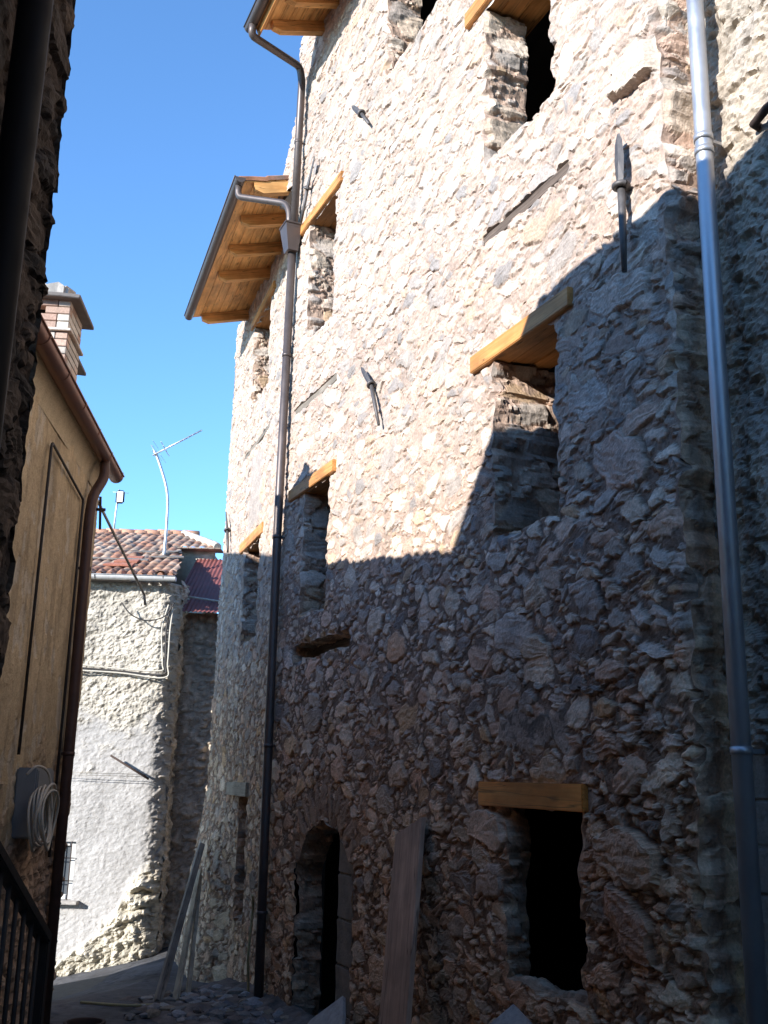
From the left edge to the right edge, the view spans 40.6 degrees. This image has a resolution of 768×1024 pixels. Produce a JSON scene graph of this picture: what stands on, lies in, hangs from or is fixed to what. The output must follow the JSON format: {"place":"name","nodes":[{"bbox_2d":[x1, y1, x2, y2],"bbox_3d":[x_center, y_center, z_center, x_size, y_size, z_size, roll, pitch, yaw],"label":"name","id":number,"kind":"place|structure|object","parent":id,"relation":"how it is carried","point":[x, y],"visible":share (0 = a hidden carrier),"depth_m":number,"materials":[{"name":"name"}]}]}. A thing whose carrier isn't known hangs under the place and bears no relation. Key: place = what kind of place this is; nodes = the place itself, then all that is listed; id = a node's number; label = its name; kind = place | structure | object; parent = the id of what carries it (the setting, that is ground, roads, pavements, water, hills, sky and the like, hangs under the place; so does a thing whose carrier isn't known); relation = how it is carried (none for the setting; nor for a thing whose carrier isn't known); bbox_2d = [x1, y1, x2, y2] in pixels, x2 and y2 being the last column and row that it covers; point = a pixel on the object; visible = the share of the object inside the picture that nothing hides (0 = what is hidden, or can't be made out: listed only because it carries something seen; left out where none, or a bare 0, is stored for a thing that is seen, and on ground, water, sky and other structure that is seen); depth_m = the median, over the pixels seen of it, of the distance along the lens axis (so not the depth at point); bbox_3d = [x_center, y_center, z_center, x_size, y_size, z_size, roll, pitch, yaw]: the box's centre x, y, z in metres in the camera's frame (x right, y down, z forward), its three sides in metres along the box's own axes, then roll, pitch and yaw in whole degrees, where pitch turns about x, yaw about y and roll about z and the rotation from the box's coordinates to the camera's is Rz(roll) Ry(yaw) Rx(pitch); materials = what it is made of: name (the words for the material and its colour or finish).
{"place":"outdoors","nodes":[
{"label":"outdoors","id":0,"kind":"place"},
{"bbox_2d":[63,1017,105,1023],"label":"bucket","id":1,"kind":"object","parent":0,"point":[87,1020],"visible":1,"depth_m":8.62,"materials":[{"name":"plastic"}]},
{"bbox_2d":[52,960,295,999],"bbox_3d":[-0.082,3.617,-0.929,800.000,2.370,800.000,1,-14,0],"label":"ground","id":2,"kind":"structure","parent":0,"point":[63,990],"depth_m":14.20,"materials":[{"name":"concrete"}]},
{"bbox_2d":[0,291,124,1023],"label":"ochre house","id":3,"kind":"structure","parent":2,"relation":"on","point":[71,467],"depth_m":8.47,"materials":[{"name":"paint"}]},
{"bbox_2d":[11,767,53,838],"bbox_3d":[-2.654,2.194,7.851,0.159,0.500,0.560,3,-14,-5],"label":"meter box","id":4,"kind":"object","parent":3,"relation":"attached to","point":[26,786],"visible":0.48,"depth_m":7.60,"materials":[{"name":"grey plastic"}]},
{"bbox_2d":[26,765,59,851],"bbox_3d":[-2.468,2.150,7.525,0.167,0.608,0.524,1,-14,0],"label":"cable coil","id":5,"kind":"object","parent":4,"relation":"hanging from","point":[46,800],"visible":1,"depth_m":7.42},
{"bbox_2d":[45,282,75,293],"bbox_3d":[-2.910,-1.921,9.238,0.315,0.210,0.289,1,-14,0],"label":"cap stone","id":6,"kind":"object","parent":3,"relation":"on","point":[56,287],"visible":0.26,"depth_m":9.12,"materials":[{"name":"paint"}]},
{"bbox_2d":[98,499,146,604],"bbox_3d":[-2.846,0.478,11.301,0.040,0.740,2.151,1,-14,2],"label":"clothesline pole","id":7,"kind":"object","parent":3,"relation":"attached to","point":[124,554],"visible":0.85,"depth_m":11.36,"materials":[{"name":"metal"}]},
{"bbox_2d":[55,528,222,976],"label":"plaster house","id":8,"kind":"structure","parent":2,"relation":"on","point":[139,782],"depth_m":16.95,"materials":[{"name":"white paint"}]},
{"bbox_2d":[61,841,78,904],"bbox_3d":[-5.314,5.640,16.267,1.150,0.925,0.296,1,-14,0],"label":"window","id":9,"kind":"structure","parent":8,"relation":"in","point":[69,862],"depth_m":16.35,"materials":[{"name":"white paint"}]},
{"bbox_2d":[113,489,124,528],"bbox_3d":[-5.781,0.189,22.601,0.351,1.422,0.102,1,-14,0],"label":"antenna","id":10,"kind":"object","parent":8,"relation":"on","point":[120,495],"visible":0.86,"depth_m":22.68,"materials":[{"name":"metal"}]},
{"bbox_2d":[151,429,201,554],"bbox_3d":[-3.936,-0.385,19.341,0.965,2.495,0.520,1,-14,0],"label":"tv antenna","id":11,"kind":"object","parent":8,"relation":"on","point":[167,498],"visible":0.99,"depth_m":19.39,"materials":[{"name":"metal"}]},
{"bbox_2d":[174,175,564,999],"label":"stone house","id":12,"kind":"structure","parent":2,"relation":"on","point":[242,275],"depth_m":14.29,"materials":[{"name":"beige stone"}]},
{"bbox_2d":[46,0,302,613],"label":"sky","id":13,"kind":"structure","parent":0,"point":[169,101],"materials":[{"name":"blue"}]},
{"bbox_2d":[50,946,582,1023],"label":"street","id":14,"kind":"structure","parent":0,"point":[141,977],"depth_m":12.78,"materials":[{"name":"concrete"}]},
{"bbox_2d":[80,894,253,1006],"bbox_3d":[-2.155,4.326,10.205,1.696,1.117,0.481,1,-14,0],"label":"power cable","id":15,"kind":"object","parent":14,"relation":"on","point":[139,1005],"visible":0.45,"depth_m":10.25,"materials":[{"name":"black rubber"}]},
{"bbox_2d":[153,842,204,1001],"bbox_3d":[-2.422,4.810,12.513,0.107,1.335,4.302,2,-14,-4],"label":"timber plank","id":16,"kind":"object","parent":14,"relation":"on","point":[166,969],"visible":0.97,"depth_m":11.91,"materials":[{"name":"wood"}]},
{"bbox_2d":[185,875,201,992],"bbox_3d":[-2.249,4.972,12.331,0.062,0.949,3.599,3,-15,-8],"label":"timber plank","id":17,"kind":"object","parent":14,"relation":"on","point":[191,958],"visible":0.71,"depth_m":11.84,"materials":[{"name":"wood"}]},
{"bbox_2d":[120,977,314,1023],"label":"rubble","id":18,"kind":"object","parent":14,"relation":"on","point":[227,1000],"visible":0.94,"depth_m":9.67,"materials":[{"name":"stone"}]},
{"bbox_2d":[173,868,201,1000],"bbox_3d":[-2.319,4.940,12.356,0.083,1.017,3.870,3,-14,-7],"label":"timber plank","id":19,"kind":"object","parent":18,"relation":"on","point":[180,972],"visible":0.91,"depth_m":11.90,"materials":[{"name":"wood"}]},
{"bbox_2d":[308,996,345,1023],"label":"plaster slab","id":20,"kind":"object","parent":18,"relation":"on","point":[334,1012],"depth_m":8.05,"materials":[{"name":"white paint"}]},
{"bbox_2d":[490,1004,531,1023],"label":"plaster slab","id":21,"kind":"object","parent":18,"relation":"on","point":[513,1014],"depth_m":5.83,"materials":[{"name":"white paint"}]},
{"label":"courtyard ground","id":22,"kind":"structure","parent":0,"visible":0},
{"bbox_2d":[0,0,75,677],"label":"stone house","id":23,"kind":"structure","parent":22,"relation":"on","point":[35,47],"depth_m":3.56,"materials":[{"name":"stone"}]},
{"bbox_2d":[378,817,425,1023],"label":"wide board","id":24,"kind":"object","parent":22,"relation":"on","point":[396,1001],"visible":1,"depth_m":7.03,"materials":[{"name":"brown wood"}]},
{"bbox_2d":[243,0,746,1023],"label":"stone house","id":25,"kind":"structure","parent":22,"relation":"on","point":[495,638],"depth_m":7.20,"materials":[{"name":"beige stone"}]},
{"bbox_2d":[685,0,767,1023],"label":"plastered house","id":26,"kind":"structure","parent":22,"relation":"on","point":[727,47],"depth_m":5.24,"materials":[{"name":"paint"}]},
{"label":"stone steps","id":27,"kind":"object","parent":22,"relation":"on","visible":0},
{"bbox_2d":[0,841,51,1023],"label":"stair railing","id":28,"kind":"object","parent":27,"relation":"on","point":[21,898],"visible":1,"depth_m":4.06,"materials":[{"name":"metal"}]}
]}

